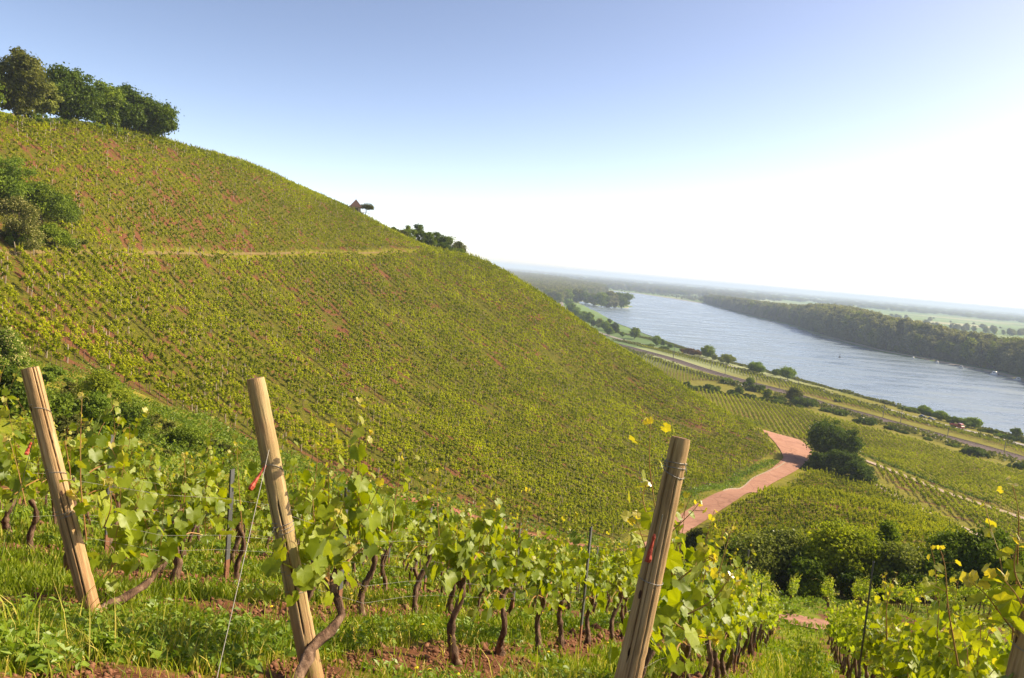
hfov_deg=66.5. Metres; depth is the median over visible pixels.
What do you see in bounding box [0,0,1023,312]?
sky
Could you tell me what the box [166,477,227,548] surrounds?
grape vine
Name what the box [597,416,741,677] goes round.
grape vine
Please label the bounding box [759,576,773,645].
grape vine
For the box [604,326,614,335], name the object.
tree
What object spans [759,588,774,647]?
grape vine
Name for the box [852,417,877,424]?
bush
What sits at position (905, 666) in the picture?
grape vine
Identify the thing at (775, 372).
tree
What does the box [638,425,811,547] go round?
path
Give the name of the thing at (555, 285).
river woods
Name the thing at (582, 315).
tree
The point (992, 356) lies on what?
tree
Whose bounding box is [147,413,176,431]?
bush
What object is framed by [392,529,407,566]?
grape vine
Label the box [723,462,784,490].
kerb wall
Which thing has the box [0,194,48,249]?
bush
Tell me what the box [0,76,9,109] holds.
tree
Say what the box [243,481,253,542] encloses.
grape vine
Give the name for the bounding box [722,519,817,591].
tree
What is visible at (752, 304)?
tree
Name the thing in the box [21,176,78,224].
tree
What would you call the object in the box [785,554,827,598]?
bush
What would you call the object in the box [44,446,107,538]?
grape vine
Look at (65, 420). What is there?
bush
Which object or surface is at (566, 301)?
tree
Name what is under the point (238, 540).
grape vine
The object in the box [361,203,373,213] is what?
tree
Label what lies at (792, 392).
bush
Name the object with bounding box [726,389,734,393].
bush
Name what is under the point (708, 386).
bush
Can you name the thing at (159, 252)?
terrace track
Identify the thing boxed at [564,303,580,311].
tree
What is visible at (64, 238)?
bush
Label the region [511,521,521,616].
steel post
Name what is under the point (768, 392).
bush
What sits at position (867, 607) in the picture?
steel post
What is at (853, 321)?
tree
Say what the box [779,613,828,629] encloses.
track
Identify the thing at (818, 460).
bush
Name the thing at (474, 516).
track
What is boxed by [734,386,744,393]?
bush
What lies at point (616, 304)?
tree
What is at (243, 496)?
grape vine
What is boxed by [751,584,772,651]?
grape vine
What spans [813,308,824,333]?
tree
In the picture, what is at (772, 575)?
bush
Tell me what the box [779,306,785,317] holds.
tree
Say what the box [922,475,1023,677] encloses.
grape vine
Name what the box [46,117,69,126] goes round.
shrub
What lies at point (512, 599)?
grape vine
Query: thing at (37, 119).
shrub
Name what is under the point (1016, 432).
tree
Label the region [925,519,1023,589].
tree
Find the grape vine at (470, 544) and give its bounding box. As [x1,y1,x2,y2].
[424,504,482,614]
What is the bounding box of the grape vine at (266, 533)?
[250,457,332,547]
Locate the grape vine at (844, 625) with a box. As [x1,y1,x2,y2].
[839,598,859,674]
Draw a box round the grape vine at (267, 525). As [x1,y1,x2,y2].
[256,482,311,537]
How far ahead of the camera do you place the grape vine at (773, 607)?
22.02 m
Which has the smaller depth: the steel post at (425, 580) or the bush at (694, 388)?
the steel post at (425, 580)
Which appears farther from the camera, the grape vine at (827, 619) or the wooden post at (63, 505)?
the grape vine at (827, 619)
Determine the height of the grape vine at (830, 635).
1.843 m
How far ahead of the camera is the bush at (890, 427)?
351.12 m
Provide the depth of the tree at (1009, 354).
811.41 m
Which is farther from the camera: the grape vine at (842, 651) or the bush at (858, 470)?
the bush at (858, 470)
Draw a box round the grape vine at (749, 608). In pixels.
[730,548,756,669]
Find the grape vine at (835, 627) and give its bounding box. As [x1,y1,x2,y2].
[830,610,842,662]
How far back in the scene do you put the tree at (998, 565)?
53.66 m
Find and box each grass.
[0,413,874,677]
[2,247,414,262]
[223,544,787,677]
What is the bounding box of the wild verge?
[160,406,994,550]
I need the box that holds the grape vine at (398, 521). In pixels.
[336,444,419,615]
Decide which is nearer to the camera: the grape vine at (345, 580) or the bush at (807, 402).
the grape vine at (345, 580)
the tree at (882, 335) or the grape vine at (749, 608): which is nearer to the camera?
the grape vine at (749, 608)
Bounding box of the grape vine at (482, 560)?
[451,491,518,613]
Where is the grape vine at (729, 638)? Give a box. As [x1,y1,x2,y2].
[712,544,756,677]
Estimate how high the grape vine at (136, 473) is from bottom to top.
1.960 m
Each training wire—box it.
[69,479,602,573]
[82,518,445,563]
[91,538,606,591]
[292,516,617,578]
[303,563,618,597]
[316,589,612,604]
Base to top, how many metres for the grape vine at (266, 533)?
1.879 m
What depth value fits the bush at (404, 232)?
303.81 m
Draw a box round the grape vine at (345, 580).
[335,468,371,588]
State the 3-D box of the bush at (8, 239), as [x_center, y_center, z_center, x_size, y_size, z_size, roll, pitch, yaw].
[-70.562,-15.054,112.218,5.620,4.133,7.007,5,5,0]
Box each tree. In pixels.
[0,46,55,117]
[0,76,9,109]
[0,154,38,202]
[0,359,28,418]
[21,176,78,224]
[33,81,64,117]
[37,62,106,121]
[50,193,85,224]
[73,389,119,431]
[83,78,131,126]
[97,398,157,441]
[115,82,148,129]
[131,89,180,137]
[157,424,209,453]
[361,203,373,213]
[562,299,573,305]
[564,289,574,299]
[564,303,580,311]
[572,288,583,301]
[573,308,581,316]
[577,311,587,322]
[579,291,589,302]
[584,312,594,323]
[587,293,598,304]
[591,291,610,306]
[595,318,603,327]
[600,320,610,329]
[603,290,616,306]
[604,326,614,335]
[609,322,619,332]
[612,294,619,307]
[616,291,634,307]
[629,327,640,338]
[652,335,661,344]
[700,344,716,356]
[717,354,736,363]
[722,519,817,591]
[746,361,767,372]
[748,302,756,309]
[759,305,765,317]
[767,307,773,319]
[771,368,779,375]
[772,305,780,317]
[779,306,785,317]
[779,365,796,379]
[782,306,789,318]
[794,515,896,595]
[800,308,810,324]
[803,416,865,454]
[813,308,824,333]
[815,309,830,333]
[822,311,838,336]
[834,312,855,332]
[841,314,859,340]
[848,317,863,336]
[851,319,862,342]
[855,325,864,339]
[859,316,881,345]
[872,320,891,348]
[874,519,902,545]
[876,323,896,349]
[884,326,901,350]
[916,405,930,413]
[917,542,974,583]
[921,335,937,357]
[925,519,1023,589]
[931,410,949,419]
[934,340,945,358]
[945,415,962,422]
[959,336,978,364]
[962,417,984,427]
[971,338,990,366]
[986,343,1002,368]
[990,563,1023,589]
[995,341,1010,371]
[999,341,1017,360]
[999,349,1016,372]
[1010,427,1023,437]
[1011,344,1023,367]
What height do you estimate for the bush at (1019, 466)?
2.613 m
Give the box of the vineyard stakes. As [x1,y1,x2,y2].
[17,119,767,503]
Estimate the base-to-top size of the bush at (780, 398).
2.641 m
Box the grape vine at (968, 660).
[936,606,1012,677]
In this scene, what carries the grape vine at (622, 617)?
on the ground at (150, 392)
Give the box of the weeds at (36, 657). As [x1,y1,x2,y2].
[0,493,871,677]
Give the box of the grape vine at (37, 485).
[0,398,76,552]
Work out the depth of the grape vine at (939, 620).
5.82 m
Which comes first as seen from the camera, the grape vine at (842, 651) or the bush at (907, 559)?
the grape vine at (842, 651)
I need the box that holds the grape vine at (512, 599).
[490,513,547,615]
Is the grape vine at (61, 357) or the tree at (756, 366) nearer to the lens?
the grape vine at (61, 357)
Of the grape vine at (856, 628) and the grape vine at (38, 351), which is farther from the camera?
the grape vine at (38, 351)
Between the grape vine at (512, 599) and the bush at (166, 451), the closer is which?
the grape vine at (512, 599)
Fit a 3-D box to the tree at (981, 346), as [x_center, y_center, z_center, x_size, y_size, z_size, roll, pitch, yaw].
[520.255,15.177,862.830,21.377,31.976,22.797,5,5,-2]
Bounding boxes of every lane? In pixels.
[866,460,1023,518]
[876,484,977,534]
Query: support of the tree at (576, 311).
on the ground at (150, 392)
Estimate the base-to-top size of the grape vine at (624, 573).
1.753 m
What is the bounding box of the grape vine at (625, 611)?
[622,548,634,615]
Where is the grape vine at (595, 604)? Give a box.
[592,540,611,613]
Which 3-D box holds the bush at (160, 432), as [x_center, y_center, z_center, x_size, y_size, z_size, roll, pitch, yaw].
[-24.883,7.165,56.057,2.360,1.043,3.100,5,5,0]
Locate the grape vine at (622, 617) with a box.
[608,531,637,638]
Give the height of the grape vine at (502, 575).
1.765 m
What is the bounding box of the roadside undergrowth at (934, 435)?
[612,331,1023,463]
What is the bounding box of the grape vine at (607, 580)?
[602,543,623,611]
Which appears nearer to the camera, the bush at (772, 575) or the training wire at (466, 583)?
the training wire at (466, 583)
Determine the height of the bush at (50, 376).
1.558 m
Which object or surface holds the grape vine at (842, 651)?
on the ground at (150, 392)
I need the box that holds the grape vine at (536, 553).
[516,514,554,614]
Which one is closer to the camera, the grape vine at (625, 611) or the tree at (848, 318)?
the grape vine at (625, 611)
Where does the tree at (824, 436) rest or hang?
on the ground at (150, 392)
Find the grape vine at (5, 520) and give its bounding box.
[1,433,43,532]
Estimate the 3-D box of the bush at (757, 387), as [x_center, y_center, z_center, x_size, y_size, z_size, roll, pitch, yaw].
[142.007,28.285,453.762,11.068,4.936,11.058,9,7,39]
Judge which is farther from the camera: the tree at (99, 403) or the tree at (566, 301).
the tree at (566, 301)
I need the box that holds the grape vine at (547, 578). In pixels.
[506,515,571,653]
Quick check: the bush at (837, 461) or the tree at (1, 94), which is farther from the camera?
the bush at (837, 461)
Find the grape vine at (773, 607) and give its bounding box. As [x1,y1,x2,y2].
[764,580,778,647]
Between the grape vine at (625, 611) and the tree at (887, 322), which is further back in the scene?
the tree at (887, 322)
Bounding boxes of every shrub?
[10,114,36,123]
[25,112,58,126]
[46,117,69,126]
[70,117,89,127]
[87,122,105,131]
[109,127,127,133]
[129,132,145,138]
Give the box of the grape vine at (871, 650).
[863,591,900,677]
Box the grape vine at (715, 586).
[667,522,734,677]
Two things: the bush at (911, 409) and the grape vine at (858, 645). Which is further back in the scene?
the bush at (911, 409)
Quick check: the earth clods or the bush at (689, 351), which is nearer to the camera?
the earth clods
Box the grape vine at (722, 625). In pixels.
[705,530,753,677]
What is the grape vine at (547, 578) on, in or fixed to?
on the ground at (150, 392)
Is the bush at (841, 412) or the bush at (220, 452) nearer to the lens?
the bush at (220, 452)
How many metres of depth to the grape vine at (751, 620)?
14.65 m
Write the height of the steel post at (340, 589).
1.460 m
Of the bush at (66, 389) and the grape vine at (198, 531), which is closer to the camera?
the grape vine at (198, 531)
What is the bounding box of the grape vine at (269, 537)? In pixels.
[254,509,270,550]
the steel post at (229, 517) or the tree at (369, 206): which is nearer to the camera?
the steel post at (229, 517)
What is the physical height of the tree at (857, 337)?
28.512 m
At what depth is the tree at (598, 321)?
946.86 m
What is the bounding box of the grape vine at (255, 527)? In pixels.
[247,485,293,555]
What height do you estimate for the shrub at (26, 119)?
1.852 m
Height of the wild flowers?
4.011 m
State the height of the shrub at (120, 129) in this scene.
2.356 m
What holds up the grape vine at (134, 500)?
on the ground at (150, 392)
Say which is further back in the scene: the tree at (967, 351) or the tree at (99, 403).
the tree at (967, 351)
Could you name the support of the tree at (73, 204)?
on the ground at (150, 392)
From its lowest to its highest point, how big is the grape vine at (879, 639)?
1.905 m
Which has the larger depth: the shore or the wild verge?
the shore
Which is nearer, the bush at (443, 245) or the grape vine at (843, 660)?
the grape vine at (843, 660)
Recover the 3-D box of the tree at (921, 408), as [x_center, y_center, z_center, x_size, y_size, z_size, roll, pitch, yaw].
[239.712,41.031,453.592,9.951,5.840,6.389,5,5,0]
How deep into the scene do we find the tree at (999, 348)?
833.00 m
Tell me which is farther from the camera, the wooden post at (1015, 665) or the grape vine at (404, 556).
the grape vine at (404, 556)
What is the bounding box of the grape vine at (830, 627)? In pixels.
[826,596,838,656]
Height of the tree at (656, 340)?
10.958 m
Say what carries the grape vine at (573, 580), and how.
on the ground at (150, 392)
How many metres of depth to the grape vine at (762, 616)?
11.34 m
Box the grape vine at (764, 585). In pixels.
[748,573,768,646]
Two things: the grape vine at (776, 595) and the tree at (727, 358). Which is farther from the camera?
the tree at (727, 358)
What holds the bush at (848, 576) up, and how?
on the ground at (150, 392)
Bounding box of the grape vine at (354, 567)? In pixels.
[351,530,370,573]
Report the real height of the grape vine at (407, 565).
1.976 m
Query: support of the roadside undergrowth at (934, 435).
on the ground at (150, 392)
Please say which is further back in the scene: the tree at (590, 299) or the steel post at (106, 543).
the tree at (590, 299)
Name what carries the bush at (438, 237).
on the ground at (150, 392)
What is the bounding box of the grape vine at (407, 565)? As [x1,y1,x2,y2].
[398,510,423,570]
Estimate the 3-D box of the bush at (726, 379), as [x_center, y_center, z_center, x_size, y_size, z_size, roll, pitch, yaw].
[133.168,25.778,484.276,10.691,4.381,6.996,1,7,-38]
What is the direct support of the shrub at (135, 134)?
on the ground at (150, 392)
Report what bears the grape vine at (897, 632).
on the ground at (150, 392)
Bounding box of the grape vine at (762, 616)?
[725,558,767,673]
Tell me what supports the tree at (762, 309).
on the ground at (150, 392)
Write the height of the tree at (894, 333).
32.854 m
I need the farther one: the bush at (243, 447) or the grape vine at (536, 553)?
the bush at (243, 447)
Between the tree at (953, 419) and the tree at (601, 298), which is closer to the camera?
the tree at (953, 419)
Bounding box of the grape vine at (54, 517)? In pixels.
[28,422,78,526]
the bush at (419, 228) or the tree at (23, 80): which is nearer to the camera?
the tree at (23, 80)
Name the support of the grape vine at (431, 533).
on the ground at (150, 392)
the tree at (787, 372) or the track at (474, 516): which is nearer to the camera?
the track at (474, 516)
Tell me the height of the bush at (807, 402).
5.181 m
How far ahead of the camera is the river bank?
2906.18 m
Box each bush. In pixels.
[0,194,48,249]
[0,327,32,369]
[3,223,44,249]
[21,391,83,416]
[35,414,94,446]
[36,221,80,248]
[41,364,73,383]
[56,380,88,399]
[71,368,133,406]
[73,238,88,247]
[129,444,172,456]
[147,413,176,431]
[151,429,173,444]
[194,435,232,451]
[207,461,232,472]
[215,447,244,460]
[237,446,255,455]
[398,229,408,235]
[403,225,417,241]
[413,223,424,240]
[419,232,438,245]
[430,231,444,246]
[434,242,452,249]
[442,235,456,244]
[450,240,468,251]
[450,247,466,254]
[678,347,701,355]
[678,526,715,565]
[689,386,699,390]
[696,531,747,569]
[702,384,713,389]
[711,386,720,391]
[720,377,733,383]
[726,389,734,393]
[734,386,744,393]
[741,565,774,589]
[745,377,754,382]
[745,384,766,392]
[762,388,772,397]
[768,396,786,401]
[784,386,804,400]
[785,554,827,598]
[792,396,818,407]
[803,449,828,472]
[818,407,836,412]
[824,449,874,475]
[833,409,848,415]
[836,566,893,601]
[846,459,877,485]
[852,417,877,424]
[867,540,938,598]
[883,425,897,430]
[891,571,944,602]
[896,429,908,433]
[898,405,919,413]
[924,409,933,416]
[938,570,989,604]
[945,443,959,447]
[959,446,991,457]
[985,429,999,433]
[998,435,1023,442]
[1007,462,1023,469]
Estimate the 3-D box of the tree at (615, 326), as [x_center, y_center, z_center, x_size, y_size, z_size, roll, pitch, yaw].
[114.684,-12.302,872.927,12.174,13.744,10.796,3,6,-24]
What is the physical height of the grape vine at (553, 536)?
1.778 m
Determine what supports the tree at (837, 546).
on the ground at (150, 392)
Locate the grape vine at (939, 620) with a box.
[868,542,1023,677]
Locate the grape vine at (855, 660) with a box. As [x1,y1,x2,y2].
[844,596,871,677]
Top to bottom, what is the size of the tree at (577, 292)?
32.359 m
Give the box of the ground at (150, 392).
[0,120,1023,677]
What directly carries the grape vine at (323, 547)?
on the ground at (150, 392)
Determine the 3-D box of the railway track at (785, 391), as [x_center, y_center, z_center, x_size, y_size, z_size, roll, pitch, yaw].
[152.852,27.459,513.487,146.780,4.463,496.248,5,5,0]
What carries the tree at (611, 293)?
on the ground at (150, 392)
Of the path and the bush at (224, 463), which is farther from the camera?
the path
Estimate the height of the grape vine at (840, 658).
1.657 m
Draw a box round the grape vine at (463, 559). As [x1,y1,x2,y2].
[382,456,515,666]
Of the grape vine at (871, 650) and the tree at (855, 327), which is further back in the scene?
the tree at (855, 327)
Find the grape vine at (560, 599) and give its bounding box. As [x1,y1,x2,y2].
[536,507,597,648]
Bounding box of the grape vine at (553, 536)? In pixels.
[538,535,554,597]
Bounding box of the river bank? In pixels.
[609,290,700,302]
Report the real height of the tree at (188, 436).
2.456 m
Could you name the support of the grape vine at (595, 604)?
on the ground at (150, 392)
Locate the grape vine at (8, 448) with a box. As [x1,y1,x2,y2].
[3,433,36,472]
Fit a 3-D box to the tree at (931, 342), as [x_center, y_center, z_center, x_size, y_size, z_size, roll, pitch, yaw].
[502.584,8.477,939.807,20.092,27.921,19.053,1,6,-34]
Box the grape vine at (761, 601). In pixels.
[749,586,770,657]
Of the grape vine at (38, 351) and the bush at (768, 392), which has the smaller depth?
the grape vine at (38, 351)
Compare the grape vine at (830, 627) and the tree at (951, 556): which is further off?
the tree at (951, 556)
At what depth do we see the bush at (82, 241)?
126.55 m
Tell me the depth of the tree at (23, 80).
162.95 m
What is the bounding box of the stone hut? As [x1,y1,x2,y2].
[350,200,361,214]
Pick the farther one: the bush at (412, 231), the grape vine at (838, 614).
the bush at (412, 231)
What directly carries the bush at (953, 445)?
on the ground at (150, 392)
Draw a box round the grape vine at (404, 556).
[395,507,437,593]
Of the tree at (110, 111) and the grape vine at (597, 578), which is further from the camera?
the tree at (110, 111)
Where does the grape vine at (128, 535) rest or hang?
on the ground at (150, 392)
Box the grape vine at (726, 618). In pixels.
[695,542,736,677]
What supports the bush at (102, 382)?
on the ground at (150, 392)
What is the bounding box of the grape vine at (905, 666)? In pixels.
[884,595,929,677]
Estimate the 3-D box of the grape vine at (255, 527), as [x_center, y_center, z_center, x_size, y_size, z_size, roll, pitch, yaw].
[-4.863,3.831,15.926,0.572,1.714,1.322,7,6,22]
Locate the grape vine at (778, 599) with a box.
[772,585,782,634]
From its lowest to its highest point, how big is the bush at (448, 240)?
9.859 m
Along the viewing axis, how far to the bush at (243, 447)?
72.53 m
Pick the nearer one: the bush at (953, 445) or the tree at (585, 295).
the bush at (953, 445)
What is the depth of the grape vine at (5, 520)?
10.70 m
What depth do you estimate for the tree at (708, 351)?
676.02 m
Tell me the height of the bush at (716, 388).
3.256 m
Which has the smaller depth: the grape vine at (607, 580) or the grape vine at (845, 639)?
the grape vine at (845, 639)
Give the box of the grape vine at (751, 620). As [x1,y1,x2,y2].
[741,584,764,659]
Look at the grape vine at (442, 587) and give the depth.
15.13 m
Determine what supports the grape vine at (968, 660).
on the ground at (150, 392)
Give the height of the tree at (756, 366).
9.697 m
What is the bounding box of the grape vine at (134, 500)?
[112,463,173,543]
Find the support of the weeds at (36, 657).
on the ground at (150, 392)
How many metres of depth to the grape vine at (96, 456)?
7.30 m
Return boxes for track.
[2,250,406,256]
[295,465,632,550]
[616,343,1023,456]
[621,345,1022,458]
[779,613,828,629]
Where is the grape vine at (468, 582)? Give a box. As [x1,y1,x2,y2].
[466,517,483,593]
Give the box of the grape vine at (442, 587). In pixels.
[431,503,466,593]
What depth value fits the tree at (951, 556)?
55.66 m
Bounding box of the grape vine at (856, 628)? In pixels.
[849,592,875,677]
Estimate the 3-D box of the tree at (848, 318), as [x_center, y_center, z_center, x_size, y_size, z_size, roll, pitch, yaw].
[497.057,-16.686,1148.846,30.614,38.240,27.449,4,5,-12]
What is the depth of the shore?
892.25 m
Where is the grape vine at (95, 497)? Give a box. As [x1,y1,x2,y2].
[88,447,142,507]
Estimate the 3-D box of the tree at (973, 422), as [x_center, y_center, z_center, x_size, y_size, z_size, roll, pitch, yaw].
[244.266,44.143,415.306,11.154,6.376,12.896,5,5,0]
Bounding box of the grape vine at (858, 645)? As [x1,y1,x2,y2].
[848,593,885,677]
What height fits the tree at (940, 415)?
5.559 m
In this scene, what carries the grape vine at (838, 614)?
on the ground at (150, 392)
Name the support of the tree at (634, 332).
on the ground at (150, 392)
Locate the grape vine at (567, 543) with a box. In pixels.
[546,537,569,611]
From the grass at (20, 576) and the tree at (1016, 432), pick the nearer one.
the grass at (20, 576)
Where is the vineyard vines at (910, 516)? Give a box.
[0,110,1023,631]
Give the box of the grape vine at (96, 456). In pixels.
[0,392,147,570]
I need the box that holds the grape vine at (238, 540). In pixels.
[203,478,269,565]
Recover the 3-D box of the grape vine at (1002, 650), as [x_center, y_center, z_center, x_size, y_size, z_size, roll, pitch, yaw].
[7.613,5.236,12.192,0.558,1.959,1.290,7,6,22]
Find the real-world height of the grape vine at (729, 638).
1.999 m
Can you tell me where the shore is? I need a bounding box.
[821,336,1023,380]
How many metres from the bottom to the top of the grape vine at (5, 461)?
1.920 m
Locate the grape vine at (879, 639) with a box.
[866,571,899,677]
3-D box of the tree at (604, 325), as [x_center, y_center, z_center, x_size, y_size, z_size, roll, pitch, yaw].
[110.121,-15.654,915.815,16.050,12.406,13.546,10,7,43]
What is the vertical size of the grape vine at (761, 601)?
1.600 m
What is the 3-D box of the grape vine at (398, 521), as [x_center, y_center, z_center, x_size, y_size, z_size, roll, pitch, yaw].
[-1.524,2.205,8.702,0.391,1.942,1.374,7,6,22]
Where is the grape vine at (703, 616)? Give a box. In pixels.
[647,510,727,677]
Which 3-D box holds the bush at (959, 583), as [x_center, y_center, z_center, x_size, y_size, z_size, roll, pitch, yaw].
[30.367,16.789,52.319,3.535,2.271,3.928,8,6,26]
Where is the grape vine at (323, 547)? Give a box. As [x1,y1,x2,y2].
[243,397,394,677]
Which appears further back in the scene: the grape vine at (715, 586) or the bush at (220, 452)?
the bush at (220, 452)
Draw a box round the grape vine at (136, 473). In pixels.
[74,424,161,553]
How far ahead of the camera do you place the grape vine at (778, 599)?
27.64 m
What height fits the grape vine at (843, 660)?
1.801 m
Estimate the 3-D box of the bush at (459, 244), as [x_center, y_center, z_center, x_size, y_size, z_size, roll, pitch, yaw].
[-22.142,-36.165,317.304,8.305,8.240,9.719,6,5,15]
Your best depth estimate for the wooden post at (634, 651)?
3.71 m
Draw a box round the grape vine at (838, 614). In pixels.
[828,603,846,657]
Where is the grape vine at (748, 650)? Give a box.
[747,587,768,654]
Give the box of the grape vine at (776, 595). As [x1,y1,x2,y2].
[769,582,781,636]
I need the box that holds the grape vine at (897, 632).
[876,574,920,677]
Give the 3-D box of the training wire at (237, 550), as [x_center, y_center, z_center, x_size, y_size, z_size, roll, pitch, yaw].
[1.300,5.130,16.369,0.126,8.880,23.385,7,6,23]
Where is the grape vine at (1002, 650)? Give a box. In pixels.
[986,627,1014,675]
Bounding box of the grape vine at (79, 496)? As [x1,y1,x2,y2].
[77,449,118,499]
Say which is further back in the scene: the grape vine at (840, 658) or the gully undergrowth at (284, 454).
the gully undergrowth at (284, 454)
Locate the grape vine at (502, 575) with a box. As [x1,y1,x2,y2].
[467,487,549,655]
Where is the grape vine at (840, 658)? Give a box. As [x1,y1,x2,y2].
[831,604,849,666]
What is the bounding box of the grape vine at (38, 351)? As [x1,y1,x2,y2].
[33,347,42,360]
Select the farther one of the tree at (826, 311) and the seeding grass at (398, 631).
the tree at (826, 311)
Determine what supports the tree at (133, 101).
on the ground at (150, 392)
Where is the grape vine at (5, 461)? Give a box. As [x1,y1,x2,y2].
[0,365,24,467]
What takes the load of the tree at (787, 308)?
on the ground at (150, 392)
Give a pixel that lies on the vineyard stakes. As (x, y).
(403, 299)
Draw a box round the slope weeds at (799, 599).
[579,591,1014,642]
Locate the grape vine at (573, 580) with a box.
[565,540,587,615]
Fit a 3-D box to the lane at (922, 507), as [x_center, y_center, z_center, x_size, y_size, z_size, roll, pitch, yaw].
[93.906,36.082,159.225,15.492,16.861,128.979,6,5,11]
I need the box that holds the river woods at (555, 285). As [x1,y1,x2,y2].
[499,267,1023,375]
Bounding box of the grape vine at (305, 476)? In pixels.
[226,426,350,601]
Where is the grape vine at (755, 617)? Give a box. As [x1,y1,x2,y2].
[736,561,758,664]
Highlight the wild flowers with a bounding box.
[269,585,608,676]
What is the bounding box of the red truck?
[949,423,964,428]
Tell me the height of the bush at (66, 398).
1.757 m
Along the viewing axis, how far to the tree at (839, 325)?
1166.39 m
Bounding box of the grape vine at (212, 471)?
[119,416,227,580]
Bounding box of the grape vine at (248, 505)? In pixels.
[192,421,281,581]
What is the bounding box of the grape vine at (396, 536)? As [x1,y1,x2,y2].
[360,486,414,589]
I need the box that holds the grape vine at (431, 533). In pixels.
[377,476,457,615]
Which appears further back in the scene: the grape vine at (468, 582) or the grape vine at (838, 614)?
the grape vine at (838, 614)
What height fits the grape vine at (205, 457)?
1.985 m
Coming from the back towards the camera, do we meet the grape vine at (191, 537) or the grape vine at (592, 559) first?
the grape vine at (592, 559)
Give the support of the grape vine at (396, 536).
on the ground at (150, 392)
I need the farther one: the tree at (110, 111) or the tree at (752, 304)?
the tree at (752, 304)
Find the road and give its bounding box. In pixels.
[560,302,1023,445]
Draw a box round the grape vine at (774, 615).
[767,593,777,642]
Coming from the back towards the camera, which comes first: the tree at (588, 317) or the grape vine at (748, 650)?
the tree at (588, 317)
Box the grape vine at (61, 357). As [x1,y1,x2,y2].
[55,352,63,366]
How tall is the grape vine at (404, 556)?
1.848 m
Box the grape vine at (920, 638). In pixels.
[912,591,958,677]
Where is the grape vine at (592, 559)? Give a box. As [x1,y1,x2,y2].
[574,546,597,612]
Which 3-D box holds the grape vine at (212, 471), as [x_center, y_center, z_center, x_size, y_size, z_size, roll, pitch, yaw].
[-3.601,1.831,8.363,0.452,1.830,1.348,7,6,22]
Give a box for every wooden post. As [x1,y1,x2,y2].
[0,366,101,613]
[217,377,323,677]
[614,436,689,677]
[1005,594,1023,677]
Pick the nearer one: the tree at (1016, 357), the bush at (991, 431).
the bush at (991, 431)
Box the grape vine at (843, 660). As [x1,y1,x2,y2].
[837,604,855,671]
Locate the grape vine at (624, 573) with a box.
[581,539,636,642]
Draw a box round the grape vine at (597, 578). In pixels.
[568,530,614,643]
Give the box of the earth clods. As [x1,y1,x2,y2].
[0,514,752,677]
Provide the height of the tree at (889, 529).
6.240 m
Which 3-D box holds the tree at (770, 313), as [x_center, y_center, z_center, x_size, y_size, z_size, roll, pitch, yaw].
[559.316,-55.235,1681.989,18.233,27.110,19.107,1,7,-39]
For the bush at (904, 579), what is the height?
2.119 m
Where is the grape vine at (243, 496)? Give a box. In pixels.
[219,474,268,555]
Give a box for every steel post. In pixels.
[104,435,113,553]
[224,468,234,581]
[336,487,349,613]
[423,507,432,594]
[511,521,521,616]
[578,526,592,645]
[733,550,748,673]
[753,583,762,649]
[857,561,874,677]
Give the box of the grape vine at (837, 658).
[833,620,840,664]
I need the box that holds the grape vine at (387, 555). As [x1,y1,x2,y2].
[380,515,405,576]
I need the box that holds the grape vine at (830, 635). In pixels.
[825,606,835,649]
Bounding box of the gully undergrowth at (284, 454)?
[0,356,827,634]
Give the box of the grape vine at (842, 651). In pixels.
[840,600,860,677]
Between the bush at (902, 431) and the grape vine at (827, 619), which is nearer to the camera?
the grape vine at (827, 619)
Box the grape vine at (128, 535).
[59,391,234,610]
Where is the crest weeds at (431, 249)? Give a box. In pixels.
[1,111,786,434]
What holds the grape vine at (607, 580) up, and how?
on the ground at (150, 392)
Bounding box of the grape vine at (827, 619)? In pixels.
[825,602,838,644]
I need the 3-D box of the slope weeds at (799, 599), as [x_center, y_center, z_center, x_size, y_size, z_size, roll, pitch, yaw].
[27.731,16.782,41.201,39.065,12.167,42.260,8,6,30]
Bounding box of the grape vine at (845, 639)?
[841,613,853,677]
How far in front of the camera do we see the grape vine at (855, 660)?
14.49 m
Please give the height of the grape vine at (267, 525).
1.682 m
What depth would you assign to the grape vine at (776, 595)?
26.43 m
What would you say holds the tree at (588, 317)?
on the ground at (150, 392)
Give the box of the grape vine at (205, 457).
[145,441,230,557]
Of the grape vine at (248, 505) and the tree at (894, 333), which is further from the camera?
the tree at (894, 333)
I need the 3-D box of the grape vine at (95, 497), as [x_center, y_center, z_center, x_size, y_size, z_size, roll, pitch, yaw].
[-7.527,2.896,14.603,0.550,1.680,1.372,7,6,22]
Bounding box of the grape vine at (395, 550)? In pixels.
[392,527,422,579]
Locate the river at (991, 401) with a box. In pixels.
[579,291,1023,434]
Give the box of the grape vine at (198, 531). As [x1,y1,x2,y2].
[196,478,227,540]
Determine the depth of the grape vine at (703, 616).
5.77 m
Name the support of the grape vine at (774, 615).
on the ground at (150, 392)
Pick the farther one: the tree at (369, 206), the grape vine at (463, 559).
the tree at (369, 206)

